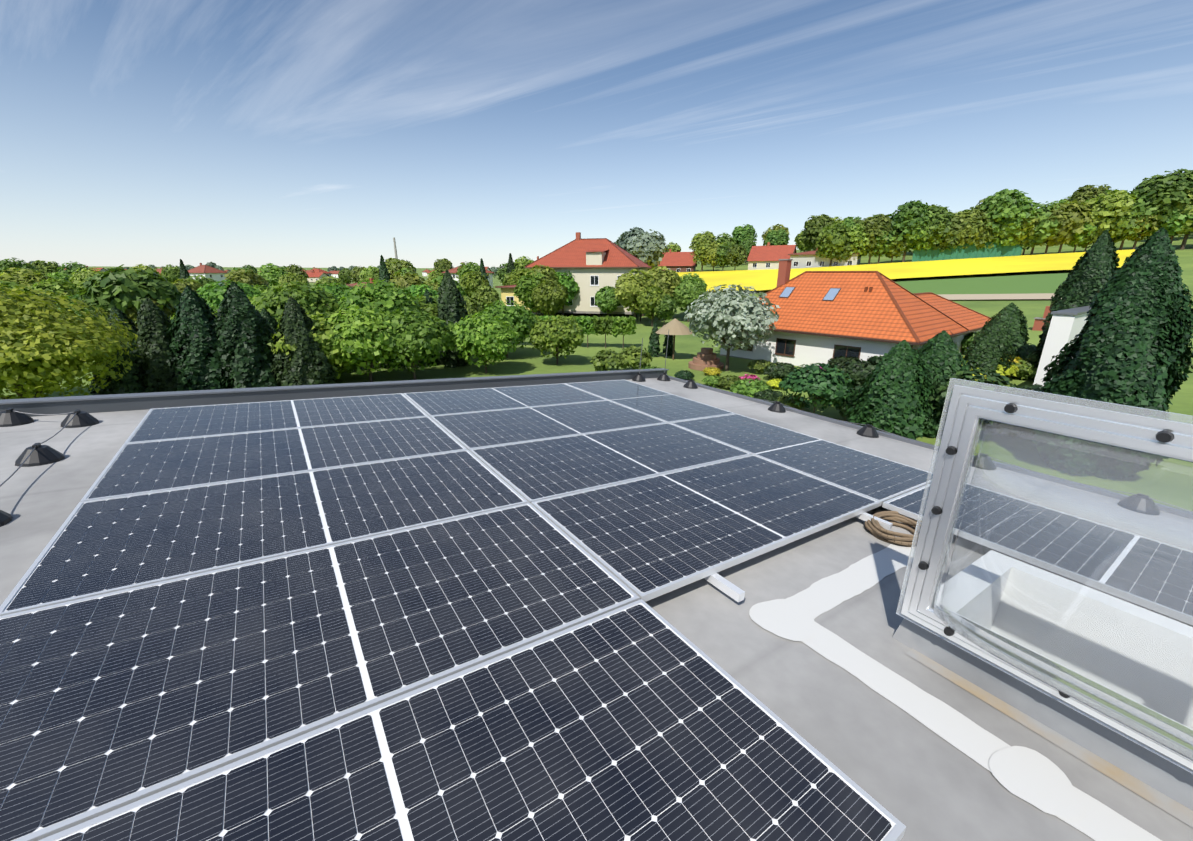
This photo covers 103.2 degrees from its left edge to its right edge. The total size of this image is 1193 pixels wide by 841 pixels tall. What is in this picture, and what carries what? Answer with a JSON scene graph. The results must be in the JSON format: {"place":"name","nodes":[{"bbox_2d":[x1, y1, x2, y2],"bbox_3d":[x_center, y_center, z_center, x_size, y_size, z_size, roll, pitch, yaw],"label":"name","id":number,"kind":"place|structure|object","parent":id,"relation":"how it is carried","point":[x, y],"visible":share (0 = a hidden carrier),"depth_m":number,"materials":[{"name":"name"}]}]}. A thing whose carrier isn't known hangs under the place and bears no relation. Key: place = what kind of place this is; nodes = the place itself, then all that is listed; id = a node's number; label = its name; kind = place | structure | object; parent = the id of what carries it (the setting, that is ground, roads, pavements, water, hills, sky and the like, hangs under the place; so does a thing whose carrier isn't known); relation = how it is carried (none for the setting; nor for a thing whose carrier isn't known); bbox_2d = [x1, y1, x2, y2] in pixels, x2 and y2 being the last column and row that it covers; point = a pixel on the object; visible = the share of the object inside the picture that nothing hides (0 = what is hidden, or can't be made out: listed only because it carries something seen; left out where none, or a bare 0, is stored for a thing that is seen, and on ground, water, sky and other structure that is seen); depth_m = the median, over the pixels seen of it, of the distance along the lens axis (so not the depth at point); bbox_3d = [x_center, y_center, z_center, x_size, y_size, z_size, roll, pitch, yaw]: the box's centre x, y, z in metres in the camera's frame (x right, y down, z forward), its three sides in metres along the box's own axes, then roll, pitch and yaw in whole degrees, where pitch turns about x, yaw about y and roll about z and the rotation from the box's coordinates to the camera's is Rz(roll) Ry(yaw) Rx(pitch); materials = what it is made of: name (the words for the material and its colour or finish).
{"place":"outdoors","nodes":[
{"label":"outdoors","id":0,"kind":"place"},
{"bbox_2d":[0,378,1192,840],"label":"roof slab","id":1,"kind":"structure","parent":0,"point":[918,780],"depth_m":2.01,"materials":[{"name":"grey concrete"}]},
{"bbox_2d":[0,380,1192,840],"bbox_3d":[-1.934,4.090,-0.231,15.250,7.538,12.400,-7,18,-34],"label":"solar panels","id":2,"kind":"object","parent":1,"relation":"on","point":[424,616],"visible":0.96,"depth_m":1.74,"materials":[{"name":"glass"}]},
{"bbox_2d":[0,331,1192,526],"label":"lightning protection wire","id":3,"kind":"object","parent":1,"relation":"on","point":[37,454],"visible":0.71,"depth_m":3.90,"materials":[{"name":"black plastic"}]},
{"bbox_2d":[0,368,1192,518],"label":"roof parapet","id":4,"kind":"structure","parent":1,"relation":"on","point":[103,403],"depth_m":5.12,"materials":[{"name":"grey metal"}]},
{"bbox_2d":[865,511,921,546],"bbox_3d":[1.908,0.684,3.007,0.416,0.097,0.340,-7,19,-34],"label":"rope coil","id":5,"kind":"object","parent":1,"relation":"on","point":[874,527],"visible":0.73,"depth_m":2.98,"materials":[{"name":"brown"}]},
{"bbox_2d":[704,512,1192,626],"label":"mounting rails","id":6,"kind":"object","parent":1,"relation":"on","point":[728,588],"depth_m":2.27,"materials":[{"name":"silver metal"}]},
{"bbox_2d":[749,531,1161,840],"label":"skylight flashing strips","id":7,"kind":"object","parent":1,"relation":"on","point":[1037,780],"visible":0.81,"depth_m":1.70,"materials":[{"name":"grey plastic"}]},
{"bbox_2d":[892,550,1192,810],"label":"skylight curb","id":8,"kind":"structure","parent":1,"relation":"on","point":[1157,772],"depth_m":2.02,"materials":[{"name":"white plastic"}]},
{"bbox_2d":[896,378,1192,773],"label":"skylight lid flanges","id":9,"kind":"object","parent":8,"relation":"on","point":[1058,397],"visible":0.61,"depth_m":1.62,"materials":[{"name":"grey metal"}]},
{"bbox_2d":[906,648,1192,827],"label":"wooden strip","id":10,"kind":"object","parent":1,"relation":"on","point":[1174,808],"visible":0.67,"depth_m":1.58,"materials":[{"name":"brown wood"}]},
{"bbox_2d":[0,232,1192,510],"bbox_3d":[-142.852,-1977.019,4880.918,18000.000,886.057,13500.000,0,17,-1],"label":"ground","id":11,"kind":"structure","parent":0,"point":[526,360],"depth_m":35.88,"materials":[{"name":"green plant"}]},
{"bbox_2d":[0,267,56,290],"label":"belt tree","id":12,"kind":"object","parent":11,"relation":"on","point":[28,277],"visible":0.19,"depth_m":50.60,"materials":[{"name":"green plant"}]},
{"bbox_2d":[24,278,78,299],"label":"belt tree","id":13,"kind":"object","parent":11,"relation":"on","point":[51,285],"visible":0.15,"depth_m":49.68,"materials":[{"name":"green plant"}]},
{"bbox_2d":[0,284,140,399],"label":"tree","id":14,"kind":"object","parent":11,"relation":"on","point":[41,342],"visible":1,"depth_m":18.05,"materials":[{"name":"green plant"}]},
{"bbox_2d":[77,264,181,322],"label":"dark tree","id":15,"kind":"object","parent":11,"relation":"on","point":[120,288],"visible":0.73,"depth_m":36.01,"materials":[{"name":"green plant"}]},
{"bbox_2d":[99,306,173,393],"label":"thuja tree","id":16,"kind":"object","parent":11,"relation":"on","point":[134,385],"visible":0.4,"depth_m":23.82,"materials":[{"name":"green plant"}]},
{"bbox_2d":[130,298,198,392],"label":"thuja tree","id":17,"kind":"object","parent":11,"relation":"on","point":[152,322],"visible":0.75,"depth_m":24.15,"materials":[{"name":"green plant"}]},
{"bbox_2d":[165,285,243,390],"bbox_3d":[-21.050,-4.006,25.438,3.381,6.355,3.510,-9,19,-26],"label":"thuja tree","id":18,"kind":"object","parent":11,"relation":"on","point":[196,339],"visible":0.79,"depth_m":24.47,"materials":[{"name":"green plant"}]},
{"bbox_2d":[187,263,227,285],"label":"town house","id":19,"kind":"structure","parent":11,"relation":"on","point":[206,271],"depth_m":215.90,"materials":[{"name":"red"}]},
{"bbox_2d":[196,279,266,310],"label":"bright green tree","id":20,"kind":"object","parent":11,"relation":"on","point":[213,294],"visible":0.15,"depth_m":36.71,"materials":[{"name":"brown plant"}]},
{"bbox_2d":[223,268,270,289],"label":"belt tree","id":21,"kind":"object","parent":11,"relation":"on","point":[241,275],"visible":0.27,"depth_m":62.18,"materials":[{"name":"green plant"}]},
{"bbox_2d":[213,281,284,388],"bbox_3d":[-19.214,-4.217,25.769,3.604,6.494,3.623,-4,18,-14],"label":"thuja tree","id":22,"kind":"object","parent":11,"relation":"on","point":[242,335],"visible":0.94,"depth_m":24.98,"materials":[{"name":"green plant"}]},
{"bbox_2d":[257,263,287,290],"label":"belt tree","id":23,"kind":"object","parent":11,"relation":"on","point":[272,274],"visible":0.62,"depth_m":99.54,"materials":[{"name":"green plant"}]},
{"bbox_2d":[251,280,343,322],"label":"bright green tree","id":24,"kind":"object","parent":11,"relation":"on","point":[312,302],"visible":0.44,"depth_m":30.51,"materials":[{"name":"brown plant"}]},
{"bbox_2d":[270,296,337,385],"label":"thuja tree","id":25,"kind":"object","parent":11,"relation":"on","point":[296,322],"visible":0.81,"depth_m":25.80,"materials":[{"name":"green plant"}]},
{"bbox_2d":[267,310,369,378],"bbox_3d":[-16.483,-4.212,28.544,5.327,4.743,5.527,-9,20,-28],"label":"bright bush tree","id":26,"kind":"object","parent":11,"relation":"on","point":[323,342],"visible":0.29,"depth_m":26.92,"materials":[{"name":"green plant"}]},
{"bbox_2d":[320,305,409,381],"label":"bright bush tree","id":27,"kind":"object","parent":11,"relation":"on","point":[355,329],"visible":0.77,"depth_m":27.76,"materials":[{"name":"green plant"}]},
{"bbox_2d":[336,279,422,368],"bbox_3d":[-15.426,-6.864,34.057,5.872,6.439,6.007,-9,19,-25],"label":"bright green tree","id":28,"kind":"object","parent":11,"relation":"on","point":[390,297],"visible":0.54,"depth_m":32.08,"materials":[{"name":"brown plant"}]},
{"bbox_2d":[388,271,426,294],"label":"belt tree","id":29,"kind":"object","parent":11,"relation":"on","point":[407,279],"visible":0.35,"depth_m":52.43,"materials":[{"name":"green plant"}]},
{"bbox_2d":[370,307,454,379],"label":"bright bush tree","id":30,"kind":"object","parent":11,"relation":"on","point":[422,335],"visible":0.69,"depth_m":29.10,"materials":[{"name":"green plant"}]},
{"bbox_2d":[436,270,472,367],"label":"tall conifer","id":31,"kind":"object","parent":11,"relation":"on","point":[451,304],"visible":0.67,"depth_m":34.13,"materials":[{"name":"green plant"}]},
{"bbox_2d":[459,271,489,297],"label":"belt tree","id":32,"kind":"object","parent":11,"relation":"on","point":[469,283],"visible":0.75,"depth_m":74.26,"materials":[{"name":"green plant"}]},
{"bbox_2d":[446,312,517,372],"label":"bright bush tree","id":33,"kind":"object","parent":11,"relation":"on","point":[487,337],"visible":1,"depth_m":31.33,"materials":[{"name":"green plant"}]},
{"bbox_2d":[471,285,499,310],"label":"belt tree","id":34,"kind":"object","parent":11,"relation":"on","point":[484,295],"visible":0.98,"depth_m":65.33,"materials":[{"name":"green plant"}]},
{"bbox_2d":[475,299,537,357],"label":"bright bush tree","id":35,"kind":"object","parent":11,"relation":"on","point":[522,320],"visible":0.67,"depth_m":36.93,"materials":[{"name":"green plant"}]},
{"bbox_2d":[513,271,549,314],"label":"belt tree","id":36,"kind":"object","parent":11,"relation":"on","point":[525,286],"visible":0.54,"depth_m":61.21,"materials":[{"name":"green plant"}]},
{"bbox_2d":[531,281,560,314],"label":"belt tree","id":37,"kind":"object","parent":11,"relation":"on","point":[542,299],"visible":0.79,"depth_m":59.85,"materials":[{"name":"green plant"}]},
{"bbox_2d":[533,279,568,315],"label":"belt tree","id":38,"kind":"object","parent":11,"relation":"on","point":[561,298],"visible":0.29,"depth_m":60.20,"materials":[{"name":"green plant"}]},
{"bbox_2d":[530,314,584,363],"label":"bright bush tree","id":39,"kind":"object","parent":11,"relation":"on","point":[547,334],"visible":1,"depth_m":34.36,"materials":[{"name":"green plant"}]},
{"bbox_2d":[554,271,579,316],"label":"belt tree","id":40,"kind":"object","parent":11,"relation":"on","point":[572,286],"visible":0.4,"depth_m":64.44,"materials":[{"name":"green plant"}]},
{"bbox_2d":[525,232,651,314],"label":"two storey house","id":41,"kind":"structure","parent":11,"relation":"on","point":[593,266],"depth_m":65.22,"materials":[{"name":"grey"}]},
{"bbox_2d":[590,349,621,370],"bbox_3d":[0.680,-4.077,32.696,2.289,1.776,2.552,-11,20,-30],"label":"garden shrub","id":42,"kind":"object","parent":11,"relation":"on","point":[604,359],"visible":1,"depth_m":32.03,"materials":[{"name":"green plant"}]},
{"bbox_2d":[594,286,619,315],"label":"belt tree","id":43,"kind":"object","parent":11,"relation":"on","point":[606,301],"visible":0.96,"depth_m":62.20,"materials":[{"name":"green plant"}]},
{"bbox_2d":[612,316,636,347],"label":"tree","id":44,"kind":"object","parent":11,"relation":"on","point":[627,325],"visible":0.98,"depth_m":41.88,"materials":[{"name":"green plant"}]},
{"bbox_2d":[614,269,656,321],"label":"belt tree","id":45,"kind":"object","parent":11,"relation":"on","point":[629,286],"visible":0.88,"depth_m":57.14,"materials":[{"name":"green plant"}]},
{"bbox_2d":[618,345,652,369],"bbox_3d":[2.520,-4.240,32.792,2.835,1.973,2.543,-7,19,-21],"label":"round shrub","id":46,"kind":"object","parent":11,"relation":"on","point":[632,356],"visible":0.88,"depth_m":32.16,"materials":[{"name":"green plant"}]},
{"bbox_2d":[627,238,658,266],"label":"belt tree","id":47,"kind":"object","parent":11,"relation":"on","point":[636,248],"visible":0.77,"depth_m":136.25,"materials":[{"name":"grey plant"}]},
{"bbox_2d":[627,229,667,269],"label":"belt tree","id":48,"kind":"object","parent":11,"relation":"on","point":[655,242],"visible":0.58,"depth_m":137.59,"materials":[{"name":"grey plant"}]},
{"bbox_2d":[636,286,666,326],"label":"belt tree","id":49,"kind":"object","parent":11,"relation":"on","point":[648,300],"visible":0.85,"depth_m":55.35,"materials":[{"name":"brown plant"}]},
{"bbox_2d":[644,266,680,319],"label":"belt tree","id":50,"kind":"object","parent":11,"relation":"on","point":[667,281],"visible":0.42,"depth_m":60.52,"materials":[{"name":"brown plant"}]},
{"bbox_2d":[651,294,676,325],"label":"belt tree","id":51,"kind":"object","parent":11,"relation":"on","point":[667,306],"visible":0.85,"depth_m":55.17,"materials":[{"name":"green plant"}]},
{"bbox_2d":[656,318,691,359],"bbox_3d":[6.056,-6.330,36.862,3.000,3.200,2.925,0,17,-1],"label":"thatched parasol","id":52,"kind":"object","parent":11,"relation":"on","point":[674,327],"visible":0.96,"depth_m":35.91,"materials":[{"name":"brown wood"}]},
{"bbox_2d":[654,249,696,271],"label":"red house","id":53,"kind":"structure","parent":11,"relation":"on","point":[679,261],"depth_m":151.34,"materials":[{"name":"grey"}]},
{"bbox_2d":[673,278,706,321],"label":"belt tree","id":54,"kind":"object","parent":11,"relation":"on","point":[687,293],"visible":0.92,"depth_m":58.19,"materials":[{"name":"green plant"}]},
{"bbox_2d":[689,231,717,271],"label":"hill tree","id":55,"kind":"object","parent":11,"relation":"on","point":[700,242],"visible":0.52,"depth_m":139.63,"materials":[{"name":"green plant"}]},
{"bbox_2d":[688,348,723,370],"bbox_3d":[7.901,-4.484,34.016,2.500,1.400,2.462,0,17,-1],"label":"tiered stone well","id":56,"kind":"object","parent":11,"relation":"on","point":[704,358],"visible":1,"depth_m":33.43,"materials":[{"name":"brown"}]},
{"bbox_2d":[684,284,779,370],"bbox_3d":[8.974,-6.287,32.282,6.281,5.945,7.057,-10,20,-29],"label":"silver pear tree","id":57,"kind":"object","parent":11,"relation":"on","point":[726,314],"visible":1,"depth_m":30.23,"materials":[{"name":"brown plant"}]},
{"bbox_2d":[725,244,746,269],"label":"hill tree","id":58,"kind":"object","parent":11,"relation":"on","point":[736,255],"visible":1,"depth_m":133.58,"materials":[{"name":"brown plant"}]},
{"bbox_2d":[730,378,771,397],"bbox_3d":[8.371,-1.638,25.723,2.297,1.303,2.346,-8,19,-23],"label":"green shrub","id":59,"kind":"object","parent":11,"relation":"on","point":[744,387],"visible":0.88,"depth_m":25.16,"materials":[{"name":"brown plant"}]},
{"bbox_2d":[746,242,795,269],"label":"red house","id":60,"kind":"structure","parent":11,"relation":"on","point":[768,256],"depth_m":132.48,"materials":[{"name":"grey"}]},
{"bbox_2d":[763,362,796,379],"bbox_3d":[11.575,-3.016,29.744,2.157,1.285,2.126,4,18,14],"label":"garden shrub","id":61,"kind":"object","parent":11,"relation":"on","point":[781,370],"visible":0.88,"depth_m":29.21,"materials":[{"name":"green plant"}]},
{"bbox_2d":[779,363,854,413],"bbox_3d":[10.271,-1.329,21.979,3.082,2.725,3.128,-15,23,-40],"label":"dark round shrub","id":62,"kind":"object","parent":11,"relation":"on","point":[816,380],"visible":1,"depth_m":21.15,"materials":[{"name":"green plant"}]},
{"bbox_2d":[801,214,834,250],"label":"hill tree","id":63,"kind":"object","parent":11,"relation":"on","point":[814,226],"visible":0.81,"depth_m":141.75,"materials":[{"name":"green plant"}]},
{"bbox_2d":[788,249,860,268],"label":"grey house","id":64,"kind":"structure","parent":11,"relation":"on","point":[808,259],"depth_m":123.20,"materials":[{"name":"grey"}]},
{"bbox_2d":[815,222,850,266],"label":"hill tree","id":65,"kind":"object","parent":11,"relation":"on","point":[829,240],"visible":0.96,"depth_m":117.38,"materials":[{"name":"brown plant"}]},
{"bbox_2d":[720,259,970,366],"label":"bungalow house","id":66,"kind":"structure","parent":11,"relation":"on","point":[825,316],"depth_m":32.20,"materials":[{"name":"orange tile"}]},
{"bbox_2d":[838,361,875,385],"bbox_3d":[15.495,-2.710,27.910,2.657,1.607,2.697,7,19,22],"label":"dark shrub","id":67,"kind":"object","parent":11,"relation":"on","point":[859,371],"visible":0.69,"depth_m":27.17,"materials":[{"name":"green plant"}]},
{"bbox_2d":[845,222,871,257],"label":"hill tree","id":68,"kind":"object","parent":11,"relation":"on","point":[855,235],"visible":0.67,"depth_m":115.47,"materials":[{"name":"green plant"}]},
{"bbox_2d":[858,214,892,263],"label":"hill tree","id":69,"kind":"object","parent":11,"relation":"on","point":[874,226],"visible":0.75,"depth_m":113.48,"materials":[{"name":"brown plant"}]},
{"bbox_2d":[844,340,937,439],"bbox_3d":[12.023,-1.136,18.987,3.219,4.180,3.120,5,18,16],"label":"conifer tree","id":70,"kind":"object","parent":11,"relation":"on","point":[898,371],"visible":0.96,"depth_m":18.30,"materials":[{"name":"green plant"}]},
{"bbox_2d":[887,200,933,261],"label":"hill tree","id":71,"kind":"object","parent":11,"relation":"on","point":[904,218],"visible":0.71,"depth_m":110.22,"materials":[{"name":"green plant"}]},
{"bbox_2d":[902,209,940,252],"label":"hill tree","id":72,"kind":"object","parent":11,"relation":"on","point":[920,242],"visible":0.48,"depth_m":110.47,"materials":[{"name":"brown plant"}]},
{"bbox_2d":[910,205,953,252],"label":"hill tree","id":73,"kind":"object","parent":11,"relation":"on","point":[939,226],"visible":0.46,"depth_m":108.61,"materials":[{"name":"green plant"}]},
{"bbox_2d":[895,330,973,437],"bbox_3d":[14.022,-1.598,19.880,3.388,4.400,3.284,0,17,1],"label":"conifer tree","id":74,"kind":"object","parent":11,"relation":"on","point":[939,354],"visible":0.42,"depth_m":18.94,"materials":[{"name":"green plant"}]},
{"bbox_2d":[913,292,991,354],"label":"bungalow wing","id":75,"kind":"structure","parent":11,"relation":"on","point":[971,320],"depth_m":35.83,"materials":[{"name":"tile"}]},
{"bbox_2d":[912,240,1022,261],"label":"sports court fence","id":76,"kind":"object","parent":11,"relation":"on","point":[973,251],"visible":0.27,"depth_m":109.83,"materials":[{"name":"green"}]},
{"bbox_2d":[953,209,983,248],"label":"hill tree","id":77,"kind":"object","parent":11,"relation":"on","point":[965,218],"visible":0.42,"depth_m":107.59,"materials":[{"name":"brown plant"}]},
{"bbox_2d":[927,367,1024,429],"bbox_3d":[14.837,-0.629,18.879,3.391,2.998,3.441,1,17,5],"label":"dark round shrub","id":78,"kind":"object","parent":11,"relation":"on","point":[940,394],"visible":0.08,"depth_m":18.17,"materials":[{"name":"green plant"}]},
{"bbox_2d":[963,209,998,248],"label":"hill tree","id":79,"kind":"object","parent":11,"relation":"on","point":[978,231],"visible":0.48,"depth_m":106.47,"materials":[{"name":"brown plant"}]},
{"bbox_2d":[962,323,1015,378],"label":"conifer tree","id":80,"kind":"object","parent":11,"relation":"on","point":[988,345],"visible":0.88,"depth_m":26.36,"materials":[{"name":"green plant"}]},
{"bbox_2d":[968,302,1030,359],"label":"conifer","id":81,"kind":"object","parent":11,"relation":"on","point":[1010,321],"visible":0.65,"depth_m":29.57,"materials":[{"name":"green plant"}]},
{"bbox_2d":[937,293,1061,299],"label":"field path","id":82,"kind":"structure","parent":11,"relation":"on","point":[995,296],"depth_m":62.38,"materials":[{"name":"beige"}]},
{"bbox_2d":[979,188,1040,245],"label":"hill tree","id":83,"kind":"object","parent":11,"relation":"on","point":[1006,203],"visible":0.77,"depth_m":103.46,"materials":[{"name":"green plant"}]},
{"bbox_2d":[1027,201,1060,254],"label":"hill tree","id":84,"kind":"object","parent":11,"relation":"on","point":[1041,233],"visible":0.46,"depth_m":101.72,"materials":[{"name":"green plant"}]},
{"bbox_2d":[1035,203,1084,253],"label":"hill tree","id":85,"kind":"object","parent":11,"relation":"on","point":[1060,215],"visible":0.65,"depth_m":100.89,"materials":[{"name":"green plant"}]},
{"bbox_2d":[1033,306,1090,385],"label":"white wall block","id":86,"kind":"structure","parent":11,"relation":"on","point":[1066,326],"depth_m":20.25,"materials":[{"name":"white"}]},
{"bbox_2d":[1027,230,1119,366],"bbox_3d":[25.876,-5.794,25.165,3.510,8.089,3.436,2,17,5],"label":"conifer","id":87,"kind":"object","parent":11,"relation":"on","point":[1089,275],"visible":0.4,"depth_m":24.32,"materials":[{"name":"green plant"}]},
{"bbox_2d":[1054,199,1096,252],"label":"hill tree","id":88,"kind":"object","parent":11,"relation":"on","point":[1079,221],"visible":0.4,"depth_m":100.18,"materials":[{"name":"green plant"}]},
{"bbox_2d":[1067,184,1111,203],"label":"hill tree","id":89,"kind":"object","parent":11,"relation":"on","point":[1085,192],"visible":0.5,"depth_m":153.11,"materials":[{"name":"green plant"}]},
{"bbox_2d":[1083,189,1135,242],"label":"hill tree","id":90,"kind":"object","parent":11,"relation":"on","point":[1122,202],"visible":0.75,"depth_m":97.52,"materials":[{"name":"green plant"}]},
{"bbox_2d":[1029,227,1192,479],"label":"conifer","id":91,"kind":"object","parent":11,"relation":"on","point":[1129,346],"visible":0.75,"depth_m":14.16,"materials":[{"name":"green plant"}]},
{"bbox_2d":[1106,191,1157,249],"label":"hill tree","id":92,"kind":"object","parent":11,"relation":"on","point":[1139,211],"visible":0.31,"depth_m":96.13,"materials":[{"name":"green plant"}]},
{"bbox_2d":[1118,210,1162,248],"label":"hill tree","id":93,"kind":"object","parent":11,"relation":"on","point":[1143,229],"visible":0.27,"depth_m":96.39,"materials":[{"name":"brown plant"}]},
{"bbox_2d":[1132,169,1192,235],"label":"hill tree","id":94,"kind":"object","parent":11,"relation":"on","point":[1165,192],"visible":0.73,"depth_m":93.50,"materials":[{"name":"green plant"}]},
{"bbox_2d":[1146,204,1192,238],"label":"hill tree","id":95,"kind":"object","parent":11,"relation":"on","point":[1171,225],"visible":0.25,"depth_m":93.91,"materials":[{"name":"green plant"}]},
{"bbox_2d":[0,0,1192,267],"label":"sky","id":96,"kind":"structure","parent":0,"point":[225,133],"materials":[{"name":"blue"}]},
{"bbox_2d":[676,249,1134,290],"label":"rapeseed field","id":97,"kind":"structure","parent":0,"point":[759,280],"depth_m":100.05,"materials":[{"name":"yellow plant"}]},
{"bbox_2d":[759,273,1067,294],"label":"green field","id":98,"kind":"structure","parent":0,"point":[1033,284],"depth_m":74.23,"materials":[{"name":"plant"}]},
{"bbox_2d":[932,418,1192,760],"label":"skylight dome","id":99,"kind":"structure","parent":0,"point":[1169,733],"depth_m":1.36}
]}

